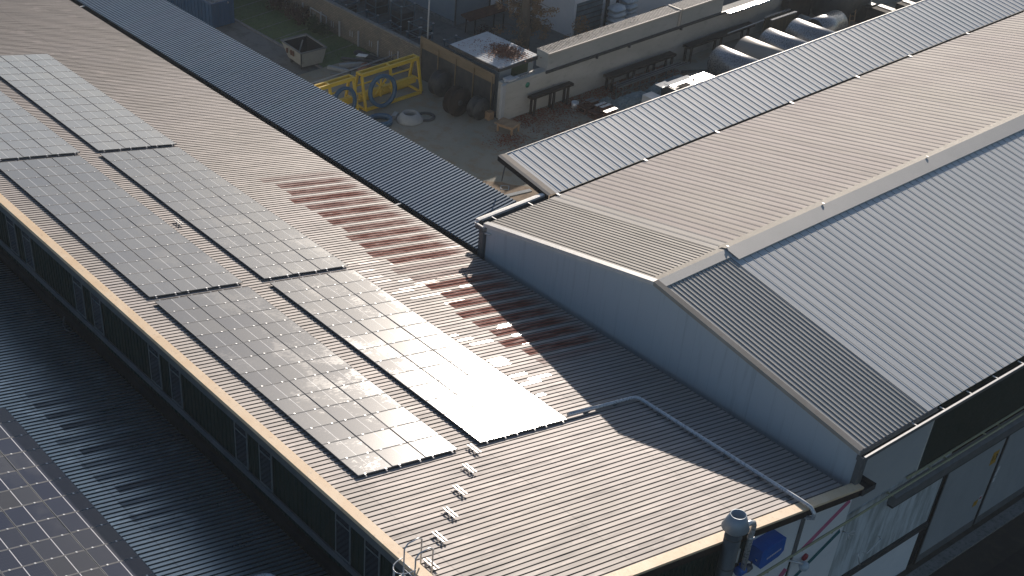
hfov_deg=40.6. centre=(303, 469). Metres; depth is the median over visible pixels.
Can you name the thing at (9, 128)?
solar panel
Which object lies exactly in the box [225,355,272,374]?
solar panel
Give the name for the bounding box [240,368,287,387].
solar panel
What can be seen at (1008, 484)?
sliding door
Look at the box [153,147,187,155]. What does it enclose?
solar panel
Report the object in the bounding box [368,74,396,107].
blue ring
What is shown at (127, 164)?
solar panel
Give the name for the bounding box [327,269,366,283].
solar panel
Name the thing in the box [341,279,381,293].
solar panel
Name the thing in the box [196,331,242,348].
solar panel
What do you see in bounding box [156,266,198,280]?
solar panel
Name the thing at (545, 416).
solar panel
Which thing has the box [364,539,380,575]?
window
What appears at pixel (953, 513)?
sliding door
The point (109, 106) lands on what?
solar panel
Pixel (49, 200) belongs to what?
solar panel
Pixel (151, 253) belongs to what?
solar panel
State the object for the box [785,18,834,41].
rolled tank
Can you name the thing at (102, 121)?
solar panel
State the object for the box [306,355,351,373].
solar panel
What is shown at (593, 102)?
steel girder
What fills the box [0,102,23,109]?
solar panel
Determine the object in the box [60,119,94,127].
solar panel
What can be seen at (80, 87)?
solar panel
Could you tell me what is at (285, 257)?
solar panel
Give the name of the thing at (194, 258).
solar panel
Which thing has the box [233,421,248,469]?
window
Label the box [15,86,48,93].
solar panel
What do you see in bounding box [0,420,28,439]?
solar panel
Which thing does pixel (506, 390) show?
solar panel
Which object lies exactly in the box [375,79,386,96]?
spider brace
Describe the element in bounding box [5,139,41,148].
solar panel
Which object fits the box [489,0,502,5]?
door
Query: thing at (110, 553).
solar panel
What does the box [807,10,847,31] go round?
rolled tank
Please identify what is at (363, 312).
solar panel
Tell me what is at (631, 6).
sack stack
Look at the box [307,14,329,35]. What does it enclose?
shrub
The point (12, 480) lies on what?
solar panel
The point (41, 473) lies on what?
solar panel
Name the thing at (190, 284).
solar panel
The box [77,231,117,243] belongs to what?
solar panel
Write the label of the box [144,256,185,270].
solar panel
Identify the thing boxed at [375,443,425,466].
solar panel
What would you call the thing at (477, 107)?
cable drum
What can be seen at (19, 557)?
solar panel
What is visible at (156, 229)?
solar panel
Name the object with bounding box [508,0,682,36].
annex hall
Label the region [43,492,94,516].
solar panel
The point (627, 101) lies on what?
wrapped bundle
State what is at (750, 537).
elbow pipe
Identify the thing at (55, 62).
solar panel
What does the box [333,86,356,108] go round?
blue ring
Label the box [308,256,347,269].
solar panel
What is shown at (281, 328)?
solar panel
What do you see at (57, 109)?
solar panel
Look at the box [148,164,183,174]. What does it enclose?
solar panel
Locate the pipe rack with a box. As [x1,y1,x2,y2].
[615,64,675,96]
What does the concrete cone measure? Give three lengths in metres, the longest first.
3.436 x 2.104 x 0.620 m
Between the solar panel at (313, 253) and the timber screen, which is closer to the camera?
the solar panel at (313, 253)
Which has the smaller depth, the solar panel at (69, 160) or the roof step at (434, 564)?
the roof step at (434, 564)
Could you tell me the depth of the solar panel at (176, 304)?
60.45 m
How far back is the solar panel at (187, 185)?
72.55 m
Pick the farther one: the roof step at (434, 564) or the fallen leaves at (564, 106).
the fallen leaves at (564, 106)
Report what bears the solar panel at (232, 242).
on the mounting rail
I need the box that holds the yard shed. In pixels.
[449,32,537,111]
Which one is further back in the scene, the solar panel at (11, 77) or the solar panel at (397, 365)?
the solar panel at (11, 77)
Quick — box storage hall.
[398,0,507,26]
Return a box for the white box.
[641,91,660,102]
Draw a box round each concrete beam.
[327,65,348,72]
[339,62,372,67]
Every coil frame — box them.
[314,74,358,109]
[355,54,422,111]
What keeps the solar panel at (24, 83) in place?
on the mounting rail
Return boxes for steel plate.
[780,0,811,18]
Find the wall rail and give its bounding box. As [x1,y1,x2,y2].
[310,7,326,22]
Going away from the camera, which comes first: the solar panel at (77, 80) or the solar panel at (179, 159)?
the solar panel at (179, 159)
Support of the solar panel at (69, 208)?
on the mounting rail
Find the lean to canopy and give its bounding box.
[497,0,1023,199]
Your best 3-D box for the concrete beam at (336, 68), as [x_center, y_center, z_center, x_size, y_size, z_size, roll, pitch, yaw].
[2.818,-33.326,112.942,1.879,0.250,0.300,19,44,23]
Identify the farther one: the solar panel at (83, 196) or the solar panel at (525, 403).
the solar panel at (83, 196)
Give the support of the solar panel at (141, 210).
on the mounting rail
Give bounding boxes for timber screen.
[420,36,494,110]
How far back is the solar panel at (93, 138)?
76.38 m
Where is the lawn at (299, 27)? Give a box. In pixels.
[234,0,370,66]
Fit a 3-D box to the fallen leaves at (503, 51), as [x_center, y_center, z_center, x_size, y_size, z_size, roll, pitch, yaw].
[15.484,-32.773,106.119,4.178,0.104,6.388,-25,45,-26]
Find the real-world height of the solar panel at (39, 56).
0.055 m
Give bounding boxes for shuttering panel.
[761,8,790,33]
[770,11,796,32]
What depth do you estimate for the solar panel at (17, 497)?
52.91 m
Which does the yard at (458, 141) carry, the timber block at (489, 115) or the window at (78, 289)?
the timber block at (489, 115)
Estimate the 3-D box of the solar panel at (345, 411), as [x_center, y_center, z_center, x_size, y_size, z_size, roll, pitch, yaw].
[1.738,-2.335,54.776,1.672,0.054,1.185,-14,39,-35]
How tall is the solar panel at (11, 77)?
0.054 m
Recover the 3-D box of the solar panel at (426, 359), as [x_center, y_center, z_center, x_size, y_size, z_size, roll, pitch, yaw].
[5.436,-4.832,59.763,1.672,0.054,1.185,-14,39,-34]
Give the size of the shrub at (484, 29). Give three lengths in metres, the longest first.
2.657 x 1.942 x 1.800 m
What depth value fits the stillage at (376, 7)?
121.75 m
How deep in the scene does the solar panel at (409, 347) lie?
60.49 m
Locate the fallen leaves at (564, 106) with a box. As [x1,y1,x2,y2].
[482,65,688,151]
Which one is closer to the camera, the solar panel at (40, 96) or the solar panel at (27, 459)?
the solar panel at (27, 459)
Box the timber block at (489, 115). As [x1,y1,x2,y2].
[485,110,493,120]
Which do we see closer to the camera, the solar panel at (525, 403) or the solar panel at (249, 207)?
the solar panel at (525, 403)
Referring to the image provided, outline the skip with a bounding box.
[280,33,326,68]
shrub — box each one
[265,0,289,12]
[284,2,310,24]
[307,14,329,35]
[474,23,499,35]
[572,15,598,35]
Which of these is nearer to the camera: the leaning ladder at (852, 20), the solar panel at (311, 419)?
the solar panel at (311, 419)
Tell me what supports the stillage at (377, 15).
on the storage yard at (443, 30)
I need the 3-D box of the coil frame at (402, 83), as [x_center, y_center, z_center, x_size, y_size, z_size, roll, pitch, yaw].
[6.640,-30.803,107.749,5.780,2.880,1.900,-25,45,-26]
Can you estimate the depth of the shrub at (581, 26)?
115.56 m
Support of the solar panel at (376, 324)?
on the mounting rail
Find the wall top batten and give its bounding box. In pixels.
[520,71,534,76]
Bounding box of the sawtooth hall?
[0,0,876,575]
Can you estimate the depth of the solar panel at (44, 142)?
74.82 m
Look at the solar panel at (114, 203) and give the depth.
69.24 m
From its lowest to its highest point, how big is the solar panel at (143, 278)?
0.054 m
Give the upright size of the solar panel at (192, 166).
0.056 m
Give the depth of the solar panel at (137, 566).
50.23 m
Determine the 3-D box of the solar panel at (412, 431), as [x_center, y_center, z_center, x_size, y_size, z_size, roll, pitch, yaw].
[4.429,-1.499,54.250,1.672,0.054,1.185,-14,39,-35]
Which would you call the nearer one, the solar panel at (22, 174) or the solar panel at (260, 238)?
the solar panel at (260, 238)
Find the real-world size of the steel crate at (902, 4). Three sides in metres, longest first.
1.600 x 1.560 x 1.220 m
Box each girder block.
[577,102,594,114]
[587,109,604,119]
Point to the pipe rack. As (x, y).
(633, 87)
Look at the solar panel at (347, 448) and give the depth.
52.34 m
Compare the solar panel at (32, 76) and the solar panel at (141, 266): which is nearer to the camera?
the solar panel at (141, 266)
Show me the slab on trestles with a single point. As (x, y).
(480, 13)
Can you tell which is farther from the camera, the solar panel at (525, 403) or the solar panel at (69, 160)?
the solar panel at (69, 160)
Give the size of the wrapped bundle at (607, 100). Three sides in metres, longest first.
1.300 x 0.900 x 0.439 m
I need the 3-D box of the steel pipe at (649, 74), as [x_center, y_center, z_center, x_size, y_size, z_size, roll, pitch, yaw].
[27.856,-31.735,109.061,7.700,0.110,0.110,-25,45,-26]
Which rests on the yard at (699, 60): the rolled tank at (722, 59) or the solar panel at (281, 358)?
the rolled tank at (722, 59)
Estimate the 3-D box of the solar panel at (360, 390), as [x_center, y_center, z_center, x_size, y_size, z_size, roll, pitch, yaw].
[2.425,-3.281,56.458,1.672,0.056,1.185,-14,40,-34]
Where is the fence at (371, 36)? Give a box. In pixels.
[272,0,420,76]
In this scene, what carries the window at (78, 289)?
in the sawtooth hall
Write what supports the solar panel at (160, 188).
on the mounting rail
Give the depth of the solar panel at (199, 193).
71.82 m
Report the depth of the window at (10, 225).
67.97 m
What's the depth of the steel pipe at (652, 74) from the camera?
109.07 m
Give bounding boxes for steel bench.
[527,81,573,115]
[603,51,676,91]
[682,21,754,63]
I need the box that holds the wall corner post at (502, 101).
[498,84,505,119]
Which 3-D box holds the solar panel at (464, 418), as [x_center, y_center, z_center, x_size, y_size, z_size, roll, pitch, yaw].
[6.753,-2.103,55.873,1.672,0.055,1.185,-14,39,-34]
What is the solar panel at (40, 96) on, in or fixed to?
on the mounting rail
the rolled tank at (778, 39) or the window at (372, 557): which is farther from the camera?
the rolled tank at (778, 39)
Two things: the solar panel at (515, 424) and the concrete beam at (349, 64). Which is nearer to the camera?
the solar panel at (515, 424)
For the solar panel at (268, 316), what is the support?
on the mounting rail
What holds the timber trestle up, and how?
on the yard at (458, 141)
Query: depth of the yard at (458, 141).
103.93 m
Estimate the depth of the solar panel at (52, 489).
53.81 m
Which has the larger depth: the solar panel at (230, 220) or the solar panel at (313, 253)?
the solar panel at (230, 220)
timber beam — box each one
[341,57,379,63]
[353,50,396,68]
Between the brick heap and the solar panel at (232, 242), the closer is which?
the solar panel at (232, 242)
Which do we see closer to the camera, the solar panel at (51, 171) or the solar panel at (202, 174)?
the solar panel at (51, 171)
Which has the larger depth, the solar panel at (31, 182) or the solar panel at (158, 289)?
the solar panel at (31, 182)
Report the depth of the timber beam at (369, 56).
114.46 m
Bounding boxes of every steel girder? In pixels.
[583,97,595,105]
[588,99,599,106]
[593,102,606,110]
[598,103,611,111]
[603,107,617,116]
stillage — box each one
[333,0,358,12]
[357,9,378,22]
[365,0,388,17]
[379,20,401,34]
[390,0,415,32]
[406,27,432,43]
[408,17,434,40]
[443,35,463,51]
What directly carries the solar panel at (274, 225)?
on the mounting rail
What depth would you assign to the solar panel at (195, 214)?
69.39 m
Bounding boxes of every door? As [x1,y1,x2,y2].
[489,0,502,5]
[913,438,1005,563]
[972,427,1023,524]
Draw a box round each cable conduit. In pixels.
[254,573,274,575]
[567,395,815,519]
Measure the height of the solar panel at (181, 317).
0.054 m
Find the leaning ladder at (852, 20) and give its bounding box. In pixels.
[848,10,855,26]
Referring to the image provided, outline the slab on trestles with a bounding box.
[461,3,507,34]
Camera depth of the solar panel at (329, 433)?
53.08 m
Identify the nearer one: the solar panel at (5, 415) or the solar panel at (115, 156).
the solar panel at (5, 415)
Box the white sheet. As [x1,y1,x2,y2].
[356,53,367,56]
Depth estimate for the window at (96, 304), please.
62.35 m
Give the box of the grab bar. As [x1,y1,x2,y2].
[858,536,880,564]
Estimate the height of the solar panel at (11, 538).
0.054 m
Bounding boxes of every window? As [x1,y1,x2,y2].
[5,215,19,255]
[21,230,35,270]
[72,276,86,318]
[90,292,104,335]
[147,343,162,389]
[168,362,183,408]
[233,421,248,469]
[258,443,273,492]
[335,513,350,564]
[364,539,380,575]
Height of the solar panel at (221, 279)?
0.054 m
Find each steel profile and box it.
[330,73,360,77]
[687,69,709,72]
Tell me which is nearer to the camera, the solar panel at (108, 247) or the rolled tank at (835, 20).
the solar panel at (108, 247)
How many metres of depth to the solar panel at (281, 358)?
57.71 m
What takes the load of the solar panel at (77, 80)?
on the mounting rail
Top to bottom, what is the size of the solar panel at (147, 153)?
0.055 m
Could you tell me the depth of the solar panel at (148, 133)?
78.30 m
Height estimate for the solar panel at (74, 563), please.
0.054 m
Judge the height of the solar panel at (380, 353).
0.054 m
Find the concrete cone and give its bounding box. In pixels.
[391,109,434,125]
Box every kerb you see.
[235,18,322,67]
[906,498,1023,575]
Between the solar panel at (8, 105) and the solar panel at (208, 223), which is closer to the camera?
the solar panel at (208, 223)
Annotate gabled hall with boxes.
[475,10,1023,575]
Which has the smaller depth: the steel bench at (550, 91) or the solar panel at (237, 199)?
the solar panel at (237, 199)
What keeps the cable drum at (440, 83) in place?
on the yard at (458, 141)
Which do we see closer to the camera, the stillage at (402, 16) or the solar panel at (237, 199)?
the solar panel at (237, 199)
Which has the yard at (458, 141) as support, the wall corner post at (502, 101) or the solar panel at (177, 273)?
the wall corner post at (502, 101)
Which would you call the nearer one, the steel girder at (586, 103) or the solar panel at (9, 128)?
the solar panel at (9, 128)
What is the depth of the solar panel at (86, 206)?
68.31 m
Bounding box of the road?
[929,512,1023,575]
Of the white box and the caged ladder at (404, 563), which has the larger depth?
the white box
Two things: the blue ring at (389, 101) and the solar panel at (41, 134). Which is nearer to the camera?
the solar panel at (41, 134)
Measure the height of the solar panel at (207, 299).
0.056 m
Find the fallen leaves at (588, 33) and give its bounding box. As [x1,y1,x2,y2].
[540,17,638,48]
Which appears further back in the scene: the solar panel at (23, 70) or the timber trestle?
the timber trestle
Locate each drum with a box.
[428,69,451,96]
[442,85,470,116]
[466,95,489,119]
[798,14,810,20]
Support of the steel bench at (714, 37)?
on the yard at (699, 60)
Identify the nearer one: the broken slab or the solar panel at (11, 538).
the solar panel at (11, 538)
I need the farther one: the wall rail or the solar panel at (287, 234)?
the wall rail
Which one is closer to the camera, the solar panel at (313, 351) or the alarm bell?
the alarm bell
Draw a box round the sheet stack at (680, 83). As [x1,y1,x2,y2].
[655,72,714,95]
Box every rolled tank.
[707,45,757,75]
[734,36,783,59]
[758,28,807,50]
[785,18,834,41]
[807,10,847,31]
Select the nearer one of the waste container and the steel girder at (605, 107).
the steel girder at (605, 107)
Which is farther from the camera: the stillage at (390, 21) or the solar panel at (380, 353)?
the stillage at (390, 21)
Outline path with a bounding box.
[215,21,319,75]
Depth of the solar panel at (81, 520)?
52.34 m
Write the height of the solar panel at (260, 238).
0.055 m
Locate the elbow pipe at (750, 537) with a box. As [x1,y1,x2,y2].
[740,520,756,570]
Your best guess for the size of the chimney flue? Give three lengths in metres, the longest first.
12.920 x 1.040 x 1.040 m
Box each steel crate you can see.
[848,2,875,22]
[869,4,895,19]
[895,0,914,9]
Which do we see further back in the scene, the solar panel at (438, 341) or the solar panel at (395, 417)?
the solar panel at (438, 341)
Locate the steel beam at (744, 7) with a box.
[725,0,769,14]
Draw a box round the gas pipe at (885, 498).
[757,412,1023,575]
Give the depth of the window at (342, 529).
50.30 m
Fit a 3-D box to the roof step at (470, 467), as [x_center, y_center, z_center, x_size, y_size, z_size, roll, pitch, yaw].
[6.402,-0.001,52.543,0.240,0.110,0.660,-15,40,-34]
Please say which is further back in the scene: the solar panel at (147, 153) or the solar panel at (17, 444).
the solar panel at (147, 153)
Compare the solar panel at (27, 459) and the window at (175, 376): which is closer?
the solar panel at (27, 459)
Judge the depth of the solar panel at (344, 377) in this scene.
57.18 m
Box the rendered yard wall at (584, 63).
[496,0,811,118]
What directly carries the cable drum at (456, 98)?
on the yard at (458, 141)
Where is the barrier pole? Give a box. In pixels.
[312,54,396,84]
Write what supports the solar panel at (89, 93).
on the mounting rail
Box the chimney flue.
[714,509,749,575]
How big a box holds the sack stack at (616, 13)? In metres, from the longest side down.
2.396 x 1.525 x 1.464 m
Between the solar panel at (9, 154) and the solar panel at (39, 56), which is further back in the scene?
the solar panel at (39, 56)
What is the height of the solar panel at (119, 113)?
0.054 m
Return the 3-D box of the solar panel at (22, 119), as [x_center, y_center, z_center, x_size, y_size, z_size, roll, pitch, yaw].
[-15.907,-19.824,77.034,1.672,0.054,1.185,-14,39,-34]
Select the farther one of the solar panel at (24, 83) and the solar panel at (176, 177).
the solar panel at (24, 83)
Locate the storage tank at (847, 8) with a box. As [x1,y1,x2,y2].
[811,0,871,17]
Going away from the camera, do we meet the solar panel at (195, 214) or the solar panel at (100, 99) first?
the solar panel at (195, 214)
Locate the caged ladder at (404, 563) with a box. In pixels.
[392,537,433,575]
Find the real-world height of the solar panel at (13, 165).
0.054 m
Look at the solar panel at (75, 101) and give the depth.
81.02 m
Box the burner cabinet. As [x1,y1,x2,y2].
[748,529,785,568]
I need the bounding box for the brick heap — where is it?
[357,62,371,75]
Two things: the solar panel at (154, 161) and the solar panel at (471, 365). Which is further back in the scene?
the solar panel at (154, 161)
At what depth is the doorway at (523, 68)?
105.29 m
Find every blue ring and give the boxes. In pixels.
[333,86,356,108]
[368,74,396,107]
[369,113,392,126]
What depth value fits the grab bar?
61.41 m
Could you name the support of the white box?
on the yard at (699, 60)
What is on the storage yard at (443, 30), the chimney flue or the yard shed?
the yard shed
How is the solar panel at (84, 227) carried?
on the mounting rail
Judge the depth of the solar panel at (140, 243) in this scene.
65.36 m
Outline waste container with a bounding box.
[167,0,234,27]
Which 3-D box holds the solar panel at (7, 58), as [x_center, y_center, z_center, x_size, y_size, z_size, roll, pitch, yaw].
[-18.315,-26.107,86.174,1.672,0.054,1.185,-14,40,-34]
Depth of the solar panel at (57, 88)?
82.49 m
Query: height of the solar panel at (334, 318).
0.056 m
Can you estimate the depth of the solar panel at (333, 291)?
64.17 m
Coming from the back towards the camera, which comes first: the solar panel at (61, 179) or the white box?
the white box
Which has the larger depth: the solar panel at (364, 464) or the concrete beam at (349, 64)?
the concrete beam at (349, 64)
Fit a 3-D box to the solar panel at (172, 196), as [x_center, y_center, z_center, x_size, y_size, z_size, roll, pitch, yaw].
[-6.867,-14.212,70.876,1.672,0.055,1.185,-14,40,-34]
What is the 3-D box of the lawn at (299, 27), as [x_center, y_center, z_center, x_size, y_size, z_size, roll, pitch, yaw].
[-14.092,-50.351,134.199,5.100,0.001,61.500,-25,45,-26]
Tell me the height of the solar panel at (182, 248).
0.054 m
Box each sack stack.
[605,3,625,25]
[620,0,638,19]
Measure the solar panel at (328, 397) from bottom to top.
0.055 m
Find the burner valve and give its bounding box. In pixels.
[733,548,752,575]
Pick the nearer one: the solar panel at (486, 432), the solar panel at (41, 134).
the solar panel at (486, 432)
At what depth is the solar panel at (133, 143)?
76.59 m
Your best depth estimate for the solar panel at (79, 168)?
72.19 m
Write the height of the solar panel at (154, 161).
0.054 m
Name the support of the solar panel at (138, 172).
on the mounting rail
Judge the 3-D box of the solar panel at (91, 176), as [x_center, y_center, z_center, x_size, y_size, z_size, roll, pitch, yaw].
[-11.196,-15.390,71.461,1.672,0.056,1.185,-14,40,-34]
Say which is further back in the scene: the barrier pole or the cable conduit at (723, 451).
the barrier pole
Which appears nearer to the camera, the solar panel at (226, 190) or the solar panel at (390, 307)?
the solar panel at (390, 307)
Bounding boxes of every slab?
[505,189,531,196]
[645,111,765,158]
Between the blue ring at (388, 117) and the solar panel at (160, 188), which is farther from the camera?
the blue ring at (388, 117)
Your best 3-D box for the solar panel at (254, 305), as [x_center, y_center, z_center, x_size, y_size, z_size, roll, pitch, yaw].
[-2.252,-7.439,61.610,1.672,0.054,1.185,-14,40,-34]
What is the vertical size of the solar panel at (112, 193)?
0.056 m
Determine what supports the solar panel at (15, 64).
on the mounting rail
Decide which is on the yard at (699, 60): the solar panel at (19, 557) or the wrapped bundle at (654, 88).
the wrapped bundle at (654, 88)
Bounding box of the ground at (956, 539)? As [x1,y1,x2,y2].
[284,7,1023,575]
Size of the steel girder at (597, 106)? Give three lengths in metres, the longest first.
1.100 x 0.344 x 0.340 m
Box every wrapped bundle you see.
[599,97,613,103]
[612,90,645,109]
[644,75,682,94]
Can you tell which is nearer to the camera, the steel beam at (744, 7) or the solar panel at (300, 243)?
the solar panel at (300, 243)
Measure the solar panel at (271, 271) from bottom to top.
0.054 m
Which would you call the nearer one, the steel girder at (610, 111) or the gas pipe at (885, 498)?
the gas pipe at (885, 498)
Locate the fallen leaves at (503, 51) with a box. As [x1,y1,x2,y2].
[458,37,541,63]
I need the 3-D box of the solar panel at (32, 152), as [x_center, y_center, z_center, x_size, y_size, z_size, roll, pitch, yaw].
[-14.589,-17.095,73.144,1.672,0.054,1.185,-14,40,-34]
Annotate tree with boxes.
[492,0,559,49]
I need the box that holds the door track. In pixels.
[906,406,1023,478]
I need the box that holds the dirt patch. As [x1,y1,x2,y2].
[483,181,555,201]
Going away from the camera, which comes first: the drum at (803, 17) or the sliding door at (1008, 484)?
the sliding door at (1008, 484)
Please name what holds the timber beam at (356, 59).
on the concrete beam at (349, 64)
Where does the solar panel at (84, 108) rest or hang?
on the mounting rail
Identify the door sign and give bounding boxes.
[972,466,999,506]
[989,449,999,465]
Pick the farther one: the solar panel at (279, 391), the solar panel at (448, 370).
the solar panel at (448, 370)
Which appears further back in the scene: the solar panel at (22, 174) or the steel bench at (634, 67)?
the steel bench at (634, 67)
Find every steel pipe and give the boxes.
[613,62,677,85]
[615,62,680,86]
[616,62,683,86]
[617,62,686,87]
[618,62,689,87]
[727,19,764,33]
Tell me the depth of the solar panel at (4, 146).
73.17 m
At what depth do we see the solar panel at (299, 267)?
65.91 m
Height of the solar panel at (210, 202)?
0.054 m
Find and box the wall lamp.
[788,559,808,571]
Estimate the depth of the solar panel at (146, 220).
67.77 m
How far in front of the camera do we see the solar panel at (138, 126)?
79.02 m
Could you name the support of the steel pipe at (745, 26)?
on the steel bench at (714, 37)
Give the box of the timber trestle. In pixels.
[494,117,520,135]
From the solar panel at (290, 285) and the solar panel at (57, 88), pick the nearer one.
the solar panel at (290, 285)
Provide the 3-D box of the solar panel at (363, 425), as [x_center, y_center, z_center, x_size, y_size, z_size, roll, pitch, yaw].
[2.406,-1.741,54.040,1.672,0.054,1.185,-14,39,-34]
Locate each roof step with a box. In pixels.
[423,557,439,569]
[431,531,447,542]
[442,507,458,517]
[452,485,467,495]
[462,463,476,472]
[467,444,480,453]
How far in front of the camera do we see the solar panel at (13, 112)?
77.78 m
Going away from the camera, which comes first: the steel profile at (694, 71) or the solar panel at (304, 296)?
the solar panel at (304, 296)
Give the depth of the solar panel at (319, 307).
62.48 m
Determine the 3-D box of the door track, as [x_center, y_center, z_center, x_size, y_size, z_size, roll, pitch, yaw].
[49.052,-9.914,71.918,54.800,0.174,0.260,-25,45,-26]
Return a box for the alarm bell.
[801,553,807,560]
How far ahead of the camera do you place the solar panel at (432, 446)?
53.50 m
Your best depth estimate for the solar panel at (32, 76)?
83.96 m
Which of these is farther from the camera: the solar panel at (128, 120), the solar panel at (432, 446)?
the solar panel at (128, 120)
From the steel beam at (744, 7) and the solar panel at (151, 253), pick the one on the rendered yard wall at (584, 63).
the steel beam at (744, 7)
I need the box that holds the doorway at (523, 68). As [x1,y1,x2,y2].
[511,63,527,75]
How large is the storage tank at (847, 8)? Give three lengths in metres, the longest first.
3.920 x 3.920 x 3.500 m
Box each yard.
[298,53,602,191]
[331,0,739,114]
[510,0,1022,173]
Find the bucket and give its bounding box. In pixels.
[571,100,578,108]
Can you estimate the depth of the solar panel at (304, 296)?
63.22 m
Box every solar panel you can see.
[0,55,31,61]
[0,62,14,67]
[0,68,22,74]
[0,74,31,80]
[0,95,14,102]
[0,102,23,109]
[0,109,32,116]
[0,117,13,124]
[0,125,22,132]
[0,132,31,141]
[0,142,12,149]
[0,149,22,159]
[0,161,31,170]
[0,407,15,423]
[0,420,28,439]
[0,434,40,455]
[0,456,15,473]
[0,471,28,491]
[0,486,41,510]
[0,511,14,530]
[0,527,28,550]
[0,544,42,571]
[1,561,54,575]
[3,169,41,179]
[3,501,55,526]
[4,448,53,470]
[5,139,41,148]
[6,116,41,124]
[7,80,39,86]
[8,61,39,67]
[13,177,52,188]
[14,147,51,156]
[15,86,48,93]
[15,123,50,131]
[16,67,47,73]
[16,517,69,543]
[17,462,66,485]
[23,158,60,168]
[23,186,61,196]
[24,54,54,59]
[24,73,56,79]
[24,93,56,100]
[24,130,59,138]
[30,477,80,500]
[30,534,83,560]
[32,59,62,65]
[33,79,64,85]
[33,99,66,107]
[33,137,69,146]
[33,166,70,176]
[33,194,72,206]
[40,65,71,72]
[41,85,73,92]
[42,106,75,114]
[43,145,79,154]
[43,174,80,184]
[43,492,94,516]
[44,203,83,214]
[44,550,98,575]
[49,71,79,77]
[50,91,82,98]
[51,113,84,120]
[52,156,88,165]
[53,182,91,193]
[54,212,94,224]
[57,77,88,84]
[57,507,108,532]
[59,98,91,105]
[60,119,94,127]
[62,163,98,173]
[64,191,102,202]
[66,83,98,90]
[66,221,106,234]
[68,104,101,112]
[69,127,104,135]
[70,567,105,575]
[71,523,123,549]
[72,171,110,181]
[74,200,113,211]
[75,90,107,97]
[77,111,110,118]
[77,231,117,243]
[79,134,114,142]
[82,180,120,190]
[84,96,116,103]
[85,209,125,220]
[85,540,138,566]
[86,118,120,126]
[88,240,129,254]
[89,141,124,150]
[93,102,125,110]
[93,188,131,199]
[96,125,130,132]
[96,218,136,230]
[100,151,135,161]
[100,250,141,264]
[100,556,154,575]
[103,109,135,117]
[104,197,142,208]
[105,132,140,140]
[108,227,147,239]
[110,159,146,168]
[112,116,145,124]
[112,260,154,274]
[115,205,153,216]
[116,139,150,148]
[119,236,160,249]
[120,167,157,177]
[122,123,155,130]
[124,271,167,285]
[126,214,165,226]
[127,149,162,158]
[131,130,165,137]
[131,175,167,185]
[131,246,172,259]
[137,157,172,166]
[137,281,180,296]
[138,223,178,235]
[141,137,175,145]
[142,183,178,193]
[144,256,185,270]
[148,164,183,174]
[150,233,189,245]
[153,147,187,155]
[153,191,191,202]
[155,296,199,312]
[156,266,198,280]
[159,172,194,182]
[162,242,202,255]
[163,154,198,163]
[165,200,201,211]
[168,308,212,324]
[169,277,211,291]
[170,180,205,190]
[174,162,209,171]
[175,252,215,265]
[176,208,214,220]
[181,188,218,198]
[182,319,227,336]
[185,170,220,179]
[187,262,228,276]
[187,291,230,307]
[188,217,226,229]
[192,197,229,207]
[196,177,231,187]
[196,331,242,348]
[200,226,239,238]
[200,272,242,286]
[201,302,244,318]
[204,205,241,216]
[208,185,244,195]
[210,343,256,361]
[212,236,252,248]
[215,313,259,330]
[216,214,254,225]
[218,287,260,301]
[219,194,255,204]
[225,245,265,258]
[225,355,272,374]
[228,223,267,235]
[229,325,273,341]
[231,202,268,213]
[232,297,275,312]
[238,255,277,268]
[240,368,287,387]
[241,232,279,244]
[243,211,280,221]
[243,337,288,354]
[246,308,289,324]
[251,264,292,278]
[254,241,292,253]
[255,219,293,230]
[256,381,303,401]
[258,349,304,367]
[261,319,304,336]
[266,250,305,263]
[268,228,306,240]
[270,278,311,293]
[272,394,320,415]
[274,361,320,380]
[275,331,320,348]
[280,260,320,273]
[281,237,320,249]
[284,289,325,303]
[288,408,337,429]
[289,374,336,393]
[290,343,335,360]
[294,247,333,259]
[298,299,340,315]
[299,274,339,288]
[305,387,353,407]
[305,422,355,444]
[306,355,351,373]
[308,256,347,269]
[313,284,354,298]
[313,310,355,326]
[322,367,367,386]
[322,401,370,421]
[322,437,373,459]
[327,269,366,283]
[327,295,368,309]
[328,321,371,338]
[338,380,384,400]
[339,414,387,436]
[340,452,391,475]
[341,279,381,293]
[342,305,384,320]
[343,333,386,350]
[355,290,396,304]
[355,393,402,413]
[357,316,399,332]
[357,428,406,451]
[359,344,402,362]
[371,300,412,315]
[372,407,420,427]
[373,327,415,343]
[375,356,420,374]
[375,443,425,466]
[386,311,427,326]
[388,339,431,355]
[390,421,438,442]
[391,369,436,387]
[401,322,443,338]
[405,350,448,367]
[408,381,454,400]
[408,435,457,457]
[417,333,459,349]
[421,362,465,380]
[426,394,472,414]
[433,344,476,361]
[444,407,490,428]
[450,356,493,373]
[462,421,509,442]
[467,368,511,386]
[485,380,529,399]
[492,413,538,434]
[503,393,547,412]
[521,406,567,426]
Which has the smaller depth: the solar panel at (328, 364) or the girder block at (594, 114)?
the solar panel at (328, 364)
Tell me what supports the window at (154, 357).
in the sawtooth hall
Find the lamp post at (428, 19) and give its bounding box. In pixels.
[427,0,429,38]
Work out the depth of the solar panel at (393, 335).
61.22 m
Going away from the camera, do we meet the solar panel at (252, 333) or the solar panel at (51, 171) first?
the solar panel at (252, 333)
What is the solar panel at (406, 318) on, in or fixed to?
on the mounting rail

